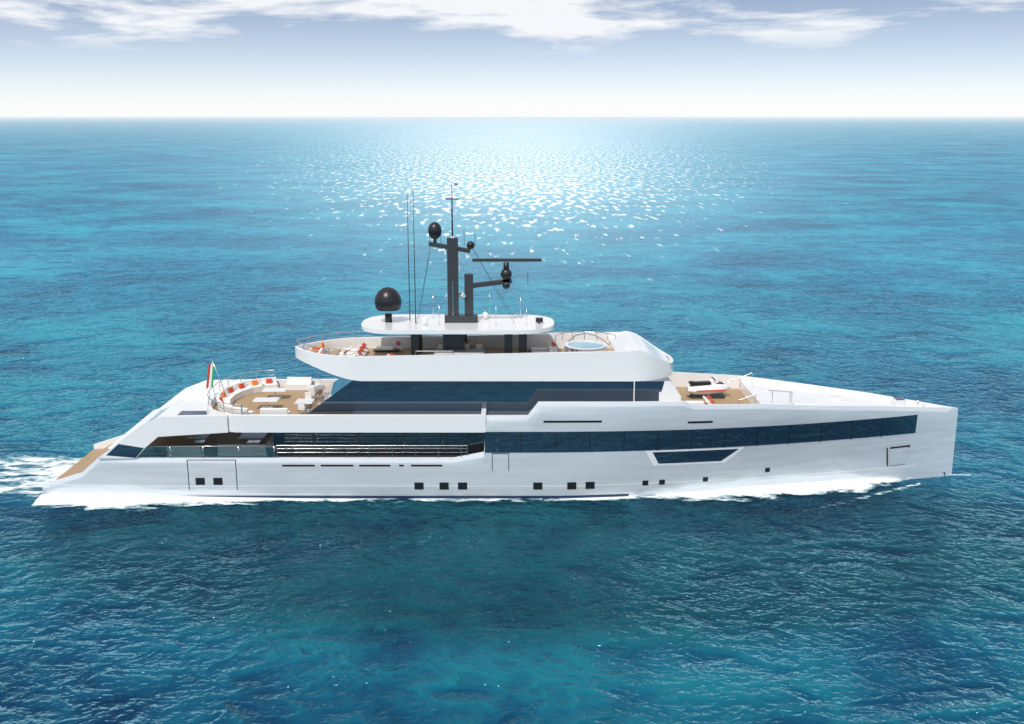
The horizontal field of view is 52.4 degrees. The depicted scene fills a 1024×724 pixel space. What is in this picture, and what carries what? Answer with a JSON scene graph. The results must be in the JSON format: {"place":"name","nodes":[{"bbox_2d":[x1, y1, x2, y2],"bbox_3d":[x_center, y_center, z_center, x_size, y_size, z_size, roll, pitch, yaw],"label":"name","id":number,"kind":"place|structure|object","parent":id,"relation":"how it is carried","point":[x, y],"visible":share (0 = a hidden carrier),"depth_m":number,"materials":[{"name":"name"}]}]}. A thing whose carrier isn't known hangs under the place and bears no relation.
{"place":"outdoors","nodes":[
{"label":"outdoors","id":0,"kind":"place"},
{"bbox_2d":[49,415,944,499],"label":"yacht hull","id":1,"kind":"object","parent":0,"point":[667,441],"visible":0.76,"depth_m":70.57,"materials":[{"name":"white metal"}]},
{"bbox_2d":[0,117,1023,723],"bbox_3d":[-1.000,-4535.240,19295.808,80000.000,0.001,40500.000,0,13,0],"label":"sea","id":2,"kind":"structure","parent":0,"point":[148,265],"depth_m":99.30,"materials":[{"name":"blue liquid"}]},
{"bbox_2d":[0,455,969,509],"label":"foam","id":3,"kind":"object","parent":2,"relation":"on","point":[122,501],"visible":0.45,"depth_m":71.27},
{"bbox_2d":[43,372,957,496],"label":"hull","id":4,"kind":"object","parent":2,"relation":"on","point":[930,441],"visible":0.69,"depth_m":70.57,"materials":[{"name":"white metal"}]},
{"bbox_2d":[98,314,680,457],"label":"superstructure","id":5,"kind":"object","parent":4,"relation":"on","point":[405,395],"visible":0.85,"depth_m":70.72,"materials":[{"name":"white paint"}]},
{"bbox_2d":[374,183,542,325],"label":"mast","id":6,"kind":"object","parent":5,"relation":"on","point":[387,299],"visible":1,"depth_m":71.94,"materials":[{"name":"grey metal"}]},
{"bbox_2d":[166,338,729,456],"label":"furniture","id":7,"kind":"object","parent":4,"relation":"on","point":[714,387],"visible":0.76,"depth_m":74.19,"materials":[{"name":"white fabric"}]},
{"bbox_2d":[138,331,924,457],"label":"deck fittings","id":8,"kind":"object","parent":4,"relation":"on","point":[581,346],"visible":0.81,"depth_m":71.99,"materials":[{"name":"silver metal"}]},
{"bbox_2d":[0,0,1023,116],"label":"sky","id":9,"kind":"structure","parent":0,"point":[59,58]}
]}

